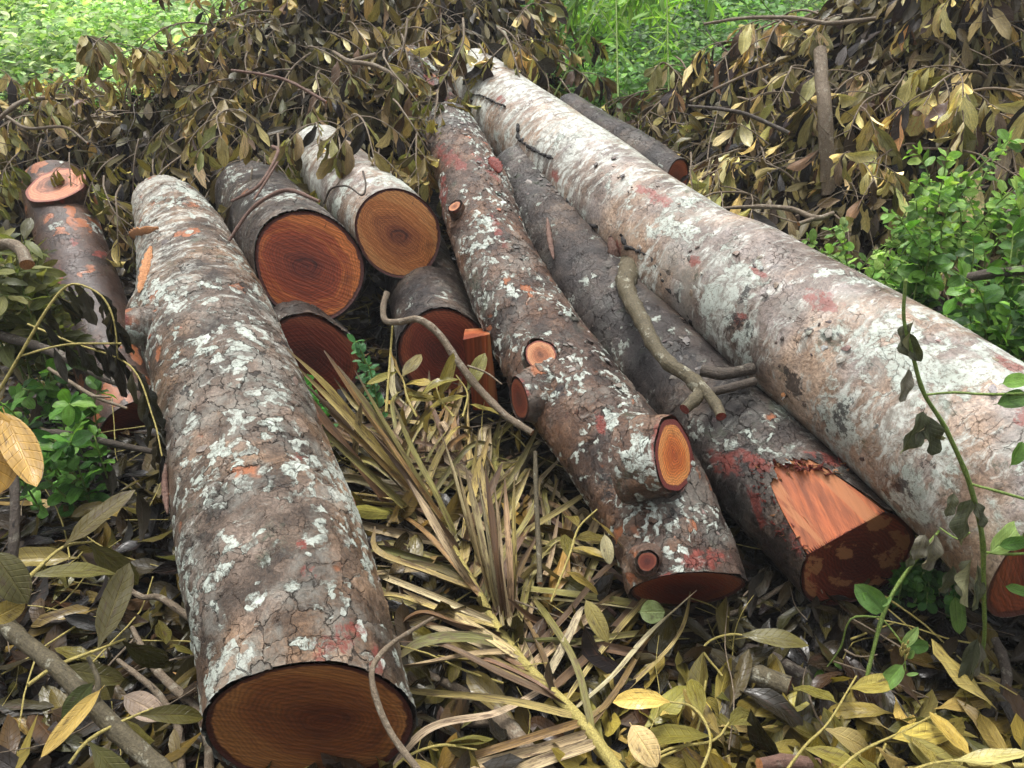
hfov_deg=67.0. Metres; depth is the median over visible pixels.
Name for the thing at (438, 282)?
felled log
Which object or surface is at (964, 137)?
leafy branch
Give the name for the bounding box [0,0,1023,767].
ground
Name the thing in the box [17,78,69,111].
leafy branch
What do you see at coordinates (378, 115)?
leafy branch
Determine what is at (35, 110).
leafy branch
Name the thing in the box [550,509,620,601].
leafy sprig
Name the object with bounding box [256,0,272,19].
leafy branch
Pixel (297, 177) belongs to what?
leafy branch
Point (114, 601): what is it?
leafy sprig
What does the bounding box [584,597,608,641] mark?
fallen leaf
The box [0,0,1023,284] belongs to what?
fine twigs
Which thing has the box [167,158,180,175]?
leafy branch
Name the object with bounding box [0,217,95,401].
weed clump
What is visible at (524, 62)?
leafy branch
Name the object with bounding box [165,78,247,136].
leafy branch
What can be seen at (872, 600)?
green vine
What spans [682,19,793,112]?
leafy branch
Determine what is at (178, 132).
leafy branch
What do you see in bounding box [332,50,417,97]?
fallen branch
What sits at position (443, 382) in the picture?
leafy sprig
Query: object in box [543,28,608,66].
leafy branch
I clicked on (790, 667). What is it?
fallen branch
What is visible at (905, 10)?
leafy branch
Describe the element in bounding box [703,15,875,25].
fallen branch
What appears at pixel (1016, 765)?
fallen branch
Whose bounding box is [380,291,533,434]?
fallen branch
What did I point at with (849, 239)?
leafy branch
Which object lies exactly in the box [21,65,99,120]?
leafy branch
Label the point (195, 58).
leafy branch
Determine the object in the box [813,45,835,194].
cut post
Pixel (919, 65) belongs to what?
leafy branch
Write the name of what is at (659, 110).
leafy branch
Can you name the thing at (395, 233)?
felled log
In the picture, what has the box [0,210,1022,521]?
leaf litter
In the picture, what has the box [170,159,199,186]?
leafy branch
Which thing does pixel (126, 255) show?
leafy branch
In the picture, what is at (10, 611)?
fallen leaf
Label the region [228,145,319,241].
fallen branch
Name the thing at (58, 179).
leafy branch
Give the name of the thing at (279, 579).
felled log
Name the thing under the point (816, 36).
leafy branch
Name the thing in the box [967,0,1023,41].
leafy branch
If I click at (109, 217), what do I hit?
leafy branch
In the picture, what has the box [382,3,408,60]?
leafy branch
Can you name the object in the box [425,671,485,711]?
fallen branch
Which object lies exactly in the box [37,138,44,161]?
leafy branch
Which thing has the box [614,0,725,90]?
sapling
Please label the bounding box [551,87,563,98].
leafy branch
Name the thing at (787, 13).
leafy branch
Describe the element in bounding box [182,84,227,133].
leafy branch
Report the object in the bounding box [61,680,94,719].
fallen leaf
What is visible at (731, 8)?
undergrowth
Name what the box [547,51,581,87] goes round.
leafy branch
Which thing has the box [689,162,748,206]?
leafy branch
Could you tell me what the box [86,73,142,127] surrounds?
leafy branch
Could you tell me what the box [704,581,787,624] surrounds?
fallen branch
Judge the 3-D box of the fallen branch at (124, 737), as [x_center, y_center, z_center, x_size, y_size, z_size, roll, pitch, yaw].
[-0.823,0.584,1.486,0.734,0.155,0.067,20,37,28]
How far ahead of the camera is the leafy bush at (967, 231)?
2.88 m
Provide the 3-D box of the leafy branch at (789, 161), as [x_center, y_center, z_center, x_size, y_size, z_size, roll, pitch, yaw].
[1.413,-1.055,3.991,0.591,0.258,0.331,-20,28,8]
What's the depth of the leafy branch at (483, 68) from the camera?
4.04 m
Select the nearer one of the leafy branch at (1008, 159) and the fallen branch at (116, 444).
the fallen branch at (116, 444)
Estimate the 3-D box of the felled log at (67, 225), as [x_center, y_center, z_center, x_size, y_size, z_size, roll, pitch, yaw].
[-1.871,-0.428,3.431,0.319,0.700,1.889,-18,36,-26]
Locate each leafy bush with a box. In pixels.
[802,170,980,291]
[880,127,1023,310]
[884,216,1023,361]
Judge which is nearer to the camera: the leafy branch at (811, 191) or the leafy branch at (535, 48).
the leafy branch at (811, 191)
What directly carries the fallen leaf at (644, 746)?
on the leaf litter at (790, 723)
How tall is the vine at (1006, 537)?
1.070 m
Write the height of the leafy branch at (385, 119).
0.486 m
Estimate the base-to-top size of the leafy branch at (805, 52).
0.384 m
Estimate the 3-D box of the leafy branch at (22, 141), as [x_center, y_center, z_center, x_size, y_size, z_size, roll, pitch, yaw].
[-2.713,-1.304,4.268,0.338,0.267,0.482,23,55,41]
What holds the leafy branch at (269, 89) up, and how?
on the dead leaf heap at (303, 30)
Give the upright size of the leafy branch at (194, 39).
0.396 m
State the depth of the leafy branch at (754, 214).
3.64 m
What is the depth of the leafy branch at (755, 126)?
4.22 m
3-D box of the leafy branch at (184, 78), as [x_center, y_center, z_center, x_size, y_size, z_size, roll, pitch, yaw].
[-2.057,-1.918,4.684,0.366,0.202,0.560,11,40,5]
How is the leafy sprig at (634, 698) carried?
on the leaf litter at (790, 723)
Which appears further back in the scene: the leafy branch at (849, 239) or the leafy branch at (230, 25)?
the leafy branch at (230, 25)
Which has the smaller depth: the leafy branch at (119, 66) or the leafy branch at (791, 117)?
the leafy branch at (791, 117)
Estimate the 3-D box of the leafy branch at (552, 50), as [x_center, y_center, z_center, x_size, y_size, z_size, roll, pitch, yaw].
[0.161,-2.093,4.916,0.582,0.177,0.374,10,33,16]
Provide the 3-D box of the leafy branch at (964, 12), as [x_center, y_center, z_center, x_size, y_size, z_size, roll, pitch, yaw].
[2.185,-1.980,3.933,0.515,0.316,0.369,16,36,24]
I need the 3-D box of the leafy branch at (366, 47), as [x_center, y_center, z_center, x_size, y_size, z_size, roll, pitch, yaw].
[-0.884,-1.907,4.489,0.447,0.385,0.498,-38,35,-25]
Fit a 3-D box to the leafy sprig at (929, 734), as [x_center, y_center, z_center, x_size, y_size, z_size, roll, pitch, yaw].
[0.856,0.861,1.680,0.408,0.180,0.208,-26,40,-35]
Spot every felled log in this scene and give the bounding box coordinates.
[21,160,152,449]
[125,175,418,767]
[210,155,365,321]
[254,254,361,403]
[296,124,440,278]
[383,236,481,393]
[425,101,747,606]
[448,48,1023,617]
[497,144,914,605]
[559,93,688,184]
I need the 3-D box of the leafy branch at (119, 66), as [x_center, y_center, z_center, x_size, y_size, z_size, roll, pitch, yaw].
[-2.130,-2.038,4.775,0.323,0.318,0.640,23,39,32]
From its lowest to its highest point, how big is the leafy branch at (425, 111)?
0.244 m
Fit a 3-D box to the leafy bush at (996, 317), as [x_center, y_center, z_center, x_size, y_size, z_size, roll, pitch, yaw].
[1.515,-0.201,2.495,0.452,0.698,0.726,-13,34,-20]
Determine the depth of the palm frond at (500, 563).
2.15 m
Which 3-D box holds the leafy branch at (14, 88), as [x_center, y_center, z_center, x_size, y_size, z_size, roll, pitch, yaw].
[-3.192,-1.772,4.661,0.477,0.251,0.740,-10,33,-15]
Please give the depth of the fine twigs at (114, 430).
2.07 m
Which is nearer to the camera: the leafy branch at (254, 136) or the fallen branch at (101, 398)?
the fallen branch at (101, 398)
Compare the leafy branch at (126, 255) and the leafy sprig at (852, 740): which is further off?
the leafy branch at (126, 255)
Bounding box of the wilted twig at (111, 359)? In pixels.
[0,283,166,483]
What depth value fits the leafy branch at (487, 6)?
4.90 m
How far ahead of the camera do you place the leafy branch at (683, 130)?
4.56 m
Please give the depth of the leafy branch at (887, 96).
3.77 m
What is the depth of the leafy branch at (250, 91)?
4.24 m
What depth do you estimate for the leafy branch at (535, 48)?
4.75 m
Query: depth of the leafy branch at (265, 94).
4.30 m
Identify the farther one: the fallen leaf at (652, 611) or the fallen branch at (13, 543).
the fallen leaf at (652, 611)
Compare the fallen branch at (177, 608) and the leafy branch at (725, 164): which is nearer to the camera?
the fallen branch at (177, 608)
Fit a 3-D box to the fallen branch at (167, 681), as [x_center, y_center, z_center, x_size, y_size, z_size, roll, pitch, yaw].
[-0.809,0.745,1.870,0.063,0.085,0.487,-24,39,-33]
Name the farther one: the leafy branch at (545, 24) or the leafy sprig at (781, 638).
the leafy branch at (545, 24)
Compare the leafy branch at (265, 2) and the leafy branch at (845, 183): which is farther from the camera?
the leafy branch at (265, 2)
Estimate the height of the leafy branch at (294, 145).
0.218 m
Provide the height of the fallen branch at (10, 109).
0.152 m
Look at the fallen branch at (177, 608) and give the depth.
2.08 m
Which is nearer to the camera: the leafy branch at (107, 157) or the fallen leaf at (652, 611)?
the fallen leaf at (652, 611)
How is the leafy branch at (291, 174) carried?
on the dead leaf heap at (303, 30)
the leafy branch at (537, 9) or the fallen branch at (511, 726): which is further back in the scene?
the leafy branch at (537, 9)
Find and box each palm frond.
[286,348,716,767]
[334,353,621,623]
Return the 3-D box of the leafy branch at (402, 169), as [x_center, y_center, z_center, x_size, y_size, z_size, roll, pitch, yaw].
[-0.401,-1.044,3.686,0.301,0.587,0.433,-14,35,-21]
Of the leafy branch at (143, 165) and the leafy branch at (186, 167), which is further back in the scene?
the leafy branch at (186, 167)
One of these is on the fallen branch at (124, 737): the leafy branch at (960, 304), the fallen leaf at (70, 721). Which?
the fallen leaf at (70, 721)
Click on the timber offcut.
(476, 341)
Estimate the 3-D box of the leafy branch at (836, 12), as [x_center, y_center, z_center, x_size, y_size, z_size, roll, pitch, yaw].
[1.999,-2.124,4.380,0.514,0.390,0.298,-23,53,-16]
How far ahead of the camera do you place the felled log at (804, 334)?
2.26 m
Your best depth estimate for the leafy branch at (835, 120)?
3.99 m
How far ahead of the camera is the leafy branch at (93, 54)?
3.87 m
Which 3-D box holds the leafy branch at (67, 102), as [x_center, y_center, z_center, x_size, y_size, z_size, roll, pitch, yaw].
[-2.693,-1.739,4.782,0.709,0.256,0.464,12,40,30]
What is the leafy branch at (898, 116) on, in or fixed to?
on the dead leaf heap at (855, 39)
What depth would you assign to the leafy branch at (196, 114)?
4.11 m
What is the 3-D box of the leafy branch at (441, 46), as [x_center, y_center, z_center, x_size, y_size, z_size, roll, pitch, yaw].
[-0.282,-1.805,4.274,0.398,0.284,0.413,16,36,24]
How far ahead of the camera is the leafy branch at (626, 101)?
4.90 m
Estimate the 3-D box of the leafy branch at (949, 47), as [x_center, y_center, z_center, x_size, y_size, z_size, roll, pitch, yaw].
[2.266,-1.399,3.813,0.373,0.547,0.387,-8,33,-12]
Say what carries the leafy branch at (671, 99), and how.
on the dead leaf heap at (855, 39)
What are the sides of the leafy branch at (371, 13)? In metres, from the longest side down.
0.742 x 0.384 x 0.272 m
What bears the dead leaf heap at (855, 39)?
on the ground at (432, 202)
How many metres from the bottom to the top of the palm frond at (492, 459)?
0.183 m
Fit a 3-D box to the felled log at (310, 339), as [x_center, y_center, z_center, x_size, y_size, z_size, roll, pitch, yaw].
[-0.937,-0.246,3.223,0.367,0.379,0.766,-17,36,-26]
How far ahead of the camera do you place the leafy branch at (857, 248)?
3.50 m
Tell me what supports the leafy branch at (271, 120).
on the dead leaf heap at (303, 30)
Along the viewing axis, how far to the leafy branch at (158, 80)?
4.72 m
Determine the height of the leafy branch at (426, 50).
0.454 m
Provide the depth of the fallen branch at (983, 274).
2.45 m
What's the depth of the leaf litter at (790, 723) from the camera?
1.99 m
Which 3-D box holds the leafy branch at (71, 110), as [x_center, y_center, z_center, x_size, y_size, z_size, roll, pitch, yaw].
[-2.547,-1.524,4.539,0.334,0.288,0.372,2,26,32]
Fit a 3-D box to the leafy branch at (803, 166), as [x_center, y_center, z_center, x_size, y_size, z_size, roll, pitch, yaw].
[1.663,-1.213,3.803,0.463,0.443,0.603,15,35,23]
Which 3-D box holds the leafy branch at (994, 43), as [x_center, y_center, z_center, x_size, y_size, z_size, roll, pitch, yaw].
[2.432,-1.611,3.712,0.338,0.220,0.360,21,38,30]
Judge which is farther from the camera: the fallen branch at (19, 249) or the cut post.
the cut post
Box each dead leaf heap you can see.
[0,0,607,241]
[625,0,1023,360]
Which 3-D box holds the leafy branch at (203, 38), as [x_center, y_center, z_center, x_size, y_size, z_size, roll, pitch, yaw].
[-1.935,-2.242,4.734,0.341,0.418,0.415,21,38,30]
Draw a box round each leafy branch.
[0,69,25,113]
[0,115,41,173]
[0,152,30,220]
[0,153,23,209]
[2,87,49,119]
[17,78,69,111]
[19,180,130,231]
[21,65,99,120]
[34,86,96,139]
[34,110,136,162]
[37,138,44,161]
[40,86,116,113]
[41,77,138,120]
[46,95,103,153]
[49,152,95,203]
[66,109,121,165]
[75,35,159,117]
[76,154,118,224]
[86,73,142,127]
[95,175,136,273]
[105,184,135,269]
[110,138,150,193]
[112,21,207,87]
[121,233,131,258]
[124,46,189,108]
[128,111,208,180]
[131,155,190,229]
[134,133,191,184]
[147,47,198,100]
[152,0,221,54]
[152,159,155,175]
[153,34,223,94]
[159,46,218,103]
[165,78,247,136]
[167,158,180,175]
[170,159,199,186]
[173,110,217,190]
[178,31,215,92]
[180,10,272,84]
[181,109,270,188]
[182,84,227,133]
[182,97,250,161]
[187,159,215,207]
[193,68,291,147]
[198,13,264,85]
[205,0,251,33]
[205,37,271,94]
[206,132,293,224]
[208,0,265,27]
[210,124,259,170]
[212,51,282,112]
[213,20,287,68]
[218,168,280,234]
[231,52,310,150]
[237,22,301,109]
[253,0,333,22]
[255,65,290,119]
[255,159,266,246]
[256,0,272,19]
[260,90,304,136]
[266,133,309,223]
[269,121,353,171]
[270,145,294,178]
[279,158,303,214]
[286,92,307,109]
[301,69,360,132]
[305,46,386,101]
[308,0,365,46]
[310,136,325,204]
[315,131,365,259]
[316,113,423,191]
[320,31,388,88]
[321,72,412,170]
[339,0,400,31]
[339,15,399,92]
[339,28,402,49]
[363,44,401,96]
[367,18,415,130]
[369,92,411,157]
[373,0,401,7]
[374,34,433,139]
[377,50,471,146]
[379,13,424,59]
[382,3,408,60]
[383,26,455,75]
[385,45,494,154]
[388,133,440,225]
[390,98,438,202]
[390,137,441,216]
[397,0,445,41]
[399,0,471,41]
[399,17,480,131]
[401,89,442,219]
[405,12,468,48]
[407,43,445,75]
[408,27,467,82]
[409,88,444,146]
[426,108,445,138]
[428,28,505,80]
[444,0,461,26]
[457,35,503,62]
[462,27,555,87]
[462,43,497,90]
[466,0,498,32]
[496,34,547,68]
[499,27,538,76]
[500,0,573,35]
[501,25,543,72]
[507,0,568,44]
[507,7,568,65]
[518,40,585,68]
[525,0,564,13]
[532,55,555,96]
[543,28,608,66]
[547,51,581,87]
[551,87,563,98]
[557,59,616,103]
[560,78,570,92]
[600,88,671,121]
[625,100,666,141]
[642,94,695,149]
[644,62,702,115]
[672,150,694,163]
[673,55,702,98]
[680,152,698,191]
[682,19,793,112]
[687,148,746,195]
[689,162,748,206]
[697,186,777,228]
[703,156,794,194]
[712,111,785,157]
[719,19,804,82]
[723,65,847,150]
[731,129,792,181]
[734,17,814,106]
[735,145,787,201]
[737,66,772,127]
[737,96,780,140]
[738,9,818,40]
[748,145,814,196]
[751,91,836,147]
[761,78,780,105]
[762,132,802,162]
[773,13,846,67]
[775,69,883,133]
[787,90,897,187]
[788,25,826,63]
[800,196,888,272]
[802,71,841,147]
[805,162,862,203]
[813,162,877,205]
[821,214,869,269]
[822,0,876,19]
[829,45,880,80]
[829,151,911,235]
[841,143,921,204]
[853,72,911,157]
[871,65,988,150]
[874,43,939,83]
[879,214,995,297]
[890,0,981,55]
[891,0,944,24]
[905,81,989,167]
[912,147,1023,226]
[912,248,975,314]
[922,45,979,132]
[928,36,968,76]
[934,0,991,32]
[935,125,1023,223]
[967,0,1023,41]
[972,87,1023,176]
[972,224,1019,290]
[975,100,1023,156]
[976,22,1023,67]
[981,133,1023,233]
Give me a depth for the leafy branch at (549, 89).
4.56 m
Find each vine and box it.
[814,530,939,692]
[897,280,1023,681]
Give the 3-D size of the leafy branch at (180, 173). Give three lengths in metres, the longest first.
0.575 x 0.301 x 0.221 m
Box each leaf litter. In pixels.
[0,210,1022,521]
[0,435,1023,767]
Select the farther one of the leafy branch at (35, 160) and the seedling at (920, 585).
the leafy branch at (35, 160)
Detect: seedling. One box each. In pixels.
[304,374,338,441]
[347,334,387,417]
[886,558,960,620]
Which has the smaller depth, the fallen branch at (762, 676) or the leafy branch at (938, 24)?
the fallen branch at (762, 676)
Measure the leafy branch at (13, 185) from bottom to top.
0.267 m
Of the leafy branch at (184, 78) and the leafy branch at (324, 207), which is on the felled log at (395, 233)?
the leafy branch at (324, 207)
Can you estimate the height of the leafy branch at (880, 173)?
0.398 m
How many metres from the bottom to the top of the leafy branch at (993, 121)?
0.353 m
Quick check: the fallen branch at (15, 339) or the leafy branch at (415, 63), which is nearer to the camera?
the fallen branch at (15, 339)
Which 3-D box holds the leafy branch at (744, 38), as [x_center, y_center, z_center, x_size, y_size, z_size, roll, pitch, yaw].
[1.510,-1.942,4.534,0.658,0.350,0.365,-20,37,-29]
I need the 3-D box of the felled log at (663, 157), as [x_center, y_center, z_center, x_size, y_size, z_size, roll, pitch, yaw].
[0.539,-1.196,3.868,0.194,0.320,0.980,-17,36,-25]
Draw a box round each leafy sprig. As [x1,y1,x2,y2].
[26,563,168,698]
[30,490,138,584]
[68,704,202,767]
[367,349,497,432]
[393,735,492,767]
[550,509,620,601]
[613,679,731,767]
[637,680,751,767]
[703,628,808,687]
[787,673,889,767]
[839,713,965,767]
[911,712,1023,767]
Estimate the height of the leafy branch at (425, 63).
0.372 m
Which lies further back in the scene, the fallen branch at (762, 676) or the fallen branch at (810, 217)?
the fallen branch at (810, 217)
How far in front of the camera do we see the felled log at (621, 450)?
2.38 m
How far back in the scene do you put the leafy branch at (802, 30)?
4.48 m
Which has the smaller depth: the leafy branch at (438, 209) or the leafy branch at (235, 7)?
the leafy branch at (438, 209)
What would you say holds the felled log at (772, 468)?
on the leaf litter at (790, 723)
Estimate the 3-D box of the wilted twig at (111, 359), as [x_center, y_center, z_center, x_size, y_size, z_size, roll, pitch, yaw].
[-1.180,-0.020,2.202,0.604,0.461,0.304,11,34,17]
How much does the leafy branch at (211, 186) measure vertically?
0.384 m
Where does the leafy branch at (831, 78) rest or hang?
on the dead leaf heap at (855, 39)
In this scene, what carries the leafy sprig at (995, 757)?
on the leaf litter at (790, 723)
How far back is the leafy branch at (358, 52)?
4.45 m
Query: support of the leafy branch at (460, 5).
on the dead leaf heap at (303, 30)
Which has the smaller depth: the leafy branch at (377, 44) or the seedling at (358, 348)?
the seedling at (358, 348)
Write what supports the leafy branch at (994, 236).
on the dead leaf heap at (855, 39)
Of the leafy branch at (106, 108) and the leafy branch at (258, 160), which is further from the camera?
the leafy branch at (106, 108)
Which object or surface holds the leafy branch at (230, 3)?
on the dead leaf heap at (303, 30)
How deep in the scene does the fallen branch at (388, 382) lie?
2.55 m
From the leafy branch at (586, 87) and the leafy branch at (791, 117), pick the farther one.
the leafy branch at (586, 87)
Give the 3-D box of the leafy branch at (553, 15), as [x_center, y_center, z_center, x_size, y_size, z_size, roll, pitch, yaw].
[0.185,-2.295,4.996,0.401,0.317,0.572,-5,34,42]
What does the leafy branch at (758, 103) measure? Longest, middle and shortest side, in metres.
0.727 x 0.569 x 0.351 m
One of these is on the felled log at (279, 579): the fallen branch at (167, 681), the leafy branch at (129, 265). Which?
the leafy branch at (129, 265)
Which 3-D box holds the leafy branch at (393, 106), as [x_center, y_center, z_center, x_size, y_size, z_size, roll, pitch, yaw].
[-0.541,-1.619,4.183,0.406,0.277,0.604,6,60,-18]
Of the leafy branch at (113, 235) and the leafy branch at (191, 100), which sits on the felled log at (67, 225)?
the leafy branch at (113, 235)
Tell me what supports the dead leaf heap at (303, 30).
on the ground at (432, 202)
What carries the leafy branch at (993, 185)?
on the dead leaf heap at (855, 39)
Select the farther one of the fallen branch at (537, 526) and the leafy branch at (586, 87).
the leafy branch at (586, 87)
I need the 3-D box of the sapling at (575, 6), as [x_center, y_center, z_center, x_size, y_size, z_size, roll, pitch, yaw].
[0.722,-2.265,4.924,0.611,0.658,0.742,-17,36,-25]
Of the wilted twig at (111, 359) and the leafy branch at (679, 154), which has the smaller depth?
the wilted twig at (111, 359)
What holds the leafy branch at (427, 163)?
on the felled log at (395, 233)
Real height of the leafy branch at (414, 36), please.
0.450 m
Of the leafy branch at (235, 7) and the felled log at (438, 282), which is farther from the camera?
the leafy branch at (235, 7)
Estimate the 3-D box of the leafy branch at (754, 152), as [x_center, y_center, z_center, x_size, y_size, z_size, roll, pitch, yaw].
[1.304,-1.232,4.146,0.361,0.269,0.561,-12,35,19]
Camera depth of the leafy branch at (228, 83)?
4.53 m
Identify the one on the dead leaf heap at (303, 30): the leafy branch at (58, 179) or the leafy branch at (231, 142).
the leafy branch at (231, 142)
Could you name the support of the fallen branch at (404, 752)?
on the felled log at (279, 579)
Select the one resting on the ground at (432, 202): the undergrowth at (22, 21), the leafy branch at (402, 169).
the undergrowth at (22, 21)
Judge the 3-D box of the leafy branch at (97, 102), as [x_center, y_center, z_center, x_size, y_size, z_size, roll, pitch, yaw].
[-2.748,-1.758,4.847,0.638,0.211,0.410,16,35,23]
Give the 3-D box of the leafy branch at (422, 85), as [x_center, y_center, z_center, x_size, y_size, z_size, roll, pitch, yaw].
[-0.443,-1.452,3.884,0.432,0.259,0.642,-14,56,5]
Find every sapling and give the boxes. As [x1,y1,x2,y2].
[554,0,668,94]
[561,0,668,97]
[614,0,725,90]
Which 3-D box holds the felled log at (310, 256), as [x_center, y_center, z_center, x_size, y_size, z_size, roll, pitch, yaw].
[-1.145,-0.784,3.658,0.396,0.564,1.893,-14,35,-21]
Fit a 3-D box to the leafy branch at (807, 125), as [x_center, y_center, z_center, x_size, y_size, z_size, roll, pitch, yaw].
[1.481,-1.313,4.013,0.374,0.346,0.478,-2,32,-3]
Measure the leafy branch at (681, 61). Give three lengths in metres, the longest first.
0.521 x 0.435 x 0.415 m
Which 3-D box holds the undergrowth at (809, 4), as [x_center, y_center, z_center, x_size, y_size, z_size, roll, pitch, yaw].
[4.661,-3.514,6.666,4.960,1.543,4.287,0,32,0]
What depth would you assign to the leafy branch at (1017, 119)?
3.33 m
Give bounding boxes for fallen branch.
[0,96,88,144]
[0,238,34,269]
[0,330,151,390]
[0,475,19,650]
[0,620,174,767]
[41,428,151,466]
[47,367,127,408]
[116,658,185,767]
[130,626,213,767]
[132,589,186,619]
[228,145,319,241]
[231,69,326,103]
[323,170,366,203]
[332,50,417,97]
[369,616,433,767]
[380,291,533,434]
[385,325,392,411]
[417,646,555,767]
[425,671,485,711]
[533,451,542,583]
[687,105,790,134]
[689,64,768,101]
[696,643,791,695]
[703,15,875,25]
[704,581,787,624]
[723,204,834,225]
[738,643,814,680]
[755,753,821,767]
[906,762,1023,767]
[966,265,1023,281]
[972,637,1012,724]
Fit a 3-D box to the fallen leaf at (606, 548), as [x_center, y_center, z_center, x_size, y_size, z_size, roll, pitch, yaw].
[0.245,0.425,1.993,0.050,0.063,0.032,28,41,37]
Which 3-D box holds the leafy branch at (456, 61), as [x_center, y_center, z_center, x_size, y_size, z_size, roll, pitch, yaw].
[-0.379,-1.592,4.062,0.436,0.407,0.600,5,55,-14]
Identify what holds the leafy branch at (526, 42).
on the dead leaf heap at (303, 30)
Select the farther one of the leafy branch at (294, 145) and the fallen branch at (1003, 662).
the leafy branch at (294, 145)
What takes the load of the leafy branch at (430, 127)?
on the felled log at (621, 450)
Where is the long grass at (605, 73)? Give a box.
[550,35,729,152]
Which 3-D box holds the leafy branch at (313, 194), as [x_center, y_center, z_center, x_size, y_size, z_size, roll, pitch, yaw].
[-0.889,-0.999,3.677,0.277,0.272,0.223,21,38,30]
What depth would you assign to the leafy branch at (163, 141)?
4.21 m
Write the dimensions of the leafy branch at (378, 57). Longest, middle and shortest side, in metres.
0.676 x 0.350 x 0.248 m
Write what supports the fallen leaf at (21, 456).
on the fallen branch at (13, 543)
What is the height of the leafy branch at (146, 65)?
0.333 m
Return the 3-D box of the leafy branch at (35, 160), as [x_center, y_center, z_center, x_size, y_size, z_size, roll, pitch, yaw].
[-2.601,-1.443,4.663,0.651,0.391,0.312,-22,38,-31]
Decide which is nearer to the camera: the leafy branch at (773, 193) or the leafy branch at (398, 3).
the leafy branch at (773, 193)
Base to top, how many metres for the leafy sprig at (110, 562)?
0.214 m
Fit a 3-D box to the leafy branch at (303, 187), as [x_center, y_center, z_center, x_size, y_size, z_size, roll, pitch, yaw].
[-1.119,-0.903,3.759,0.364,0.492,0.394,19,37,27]
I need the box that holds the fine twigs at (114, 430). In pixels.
[0,268,1017,767]
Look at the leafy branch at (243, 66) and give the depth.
4.44 m
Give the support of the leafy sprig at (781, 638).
on the leaf litter at (790, 723)
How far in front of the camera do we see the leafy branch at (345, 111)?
4.06 m
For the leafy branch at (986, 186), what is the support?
on the dead leaf heap at (855, 39)
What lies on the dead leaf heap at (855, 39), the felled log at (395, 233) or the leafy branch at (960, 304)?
the leafy branch at (960, 304)
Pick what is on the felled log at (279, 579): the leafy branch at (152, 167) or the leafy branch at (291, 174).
the leafy branch at (152, 167)
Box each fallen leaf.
[0,407,43,492]
[0,552,31,603]
[0,600,24,623]
[41,685,104,756]
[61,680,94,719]
[121,691,161,721]
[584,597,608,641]
[600,533,613,563]
[628,722,660,766]
[640,600,664,623]
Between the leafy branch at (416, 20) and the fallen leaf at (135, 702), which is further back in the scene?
the leafy branch at (416, 20)
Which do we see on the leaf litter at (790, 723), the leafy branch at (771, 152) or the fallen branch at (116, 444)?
the fallen branch at (116, 444)
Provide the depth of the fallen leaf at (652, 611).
1.88 m
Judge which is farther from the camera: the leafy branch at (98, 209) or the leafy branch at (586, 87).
the leafy branch at (586, 87)
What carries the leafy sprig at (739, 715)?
on the leaf litter at (790, 723)
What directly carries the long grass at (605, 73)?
on the ground at (432, 202)
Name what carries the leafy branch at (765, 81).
on the dead leaf heap at (855, 39)
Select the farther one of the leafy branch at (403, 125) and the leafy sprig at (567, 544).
the leafy branch at (403, 125)
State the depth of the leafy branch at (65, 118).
4.24 m
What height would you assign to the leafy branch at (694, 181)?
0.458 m
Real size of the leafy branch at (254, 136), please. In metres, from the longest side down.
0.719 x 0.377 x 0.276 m
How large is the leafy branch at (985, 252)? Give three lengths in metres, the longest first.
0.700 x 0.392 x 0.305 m
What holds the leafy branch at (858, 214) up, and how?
on the dead leaf heap at (855, 39)
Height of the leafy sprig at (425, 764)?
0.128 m
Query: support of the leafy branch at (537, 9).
on the dead leaf heap at (303, 30)
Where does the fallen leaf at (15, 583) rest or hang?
on the leaf litter at (790, 723)
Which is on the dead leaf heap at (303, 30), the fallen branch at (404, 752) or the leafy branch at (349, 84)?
the leafy branch at (349, 84)
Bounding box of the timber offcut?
[463,328,497,409]
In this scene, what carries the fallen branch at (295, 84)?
on the dead leaf heap at (303, 30)
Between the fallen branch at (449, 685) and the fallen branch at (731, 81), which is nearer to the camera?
the fallen branch at (449, 685)
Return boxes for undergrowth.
[0,0,266,121]
[520,0,822,120]
[781,0,826,15]
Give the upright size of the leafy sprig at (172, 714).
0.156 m
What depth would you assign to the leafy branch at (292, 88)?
4.30 m
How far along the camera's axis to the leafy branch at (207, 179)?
4.06 m
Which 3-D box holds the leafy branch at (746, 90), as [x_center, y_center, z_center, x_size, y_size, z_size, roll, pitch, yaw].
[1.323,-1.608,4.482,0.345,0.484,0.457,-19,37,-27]
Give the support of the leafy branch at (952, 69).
on the dead leaf heap at (855, 39)
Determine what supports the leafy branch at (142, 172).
on the dead leaf heap at (303, 30)
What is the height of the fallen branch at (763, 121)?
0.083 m
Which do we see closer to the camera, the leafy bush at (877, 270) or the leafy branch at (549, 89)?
the leafy bush at (877, 270)
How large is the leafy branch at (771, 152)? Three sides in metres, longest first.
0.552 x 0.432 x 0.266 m

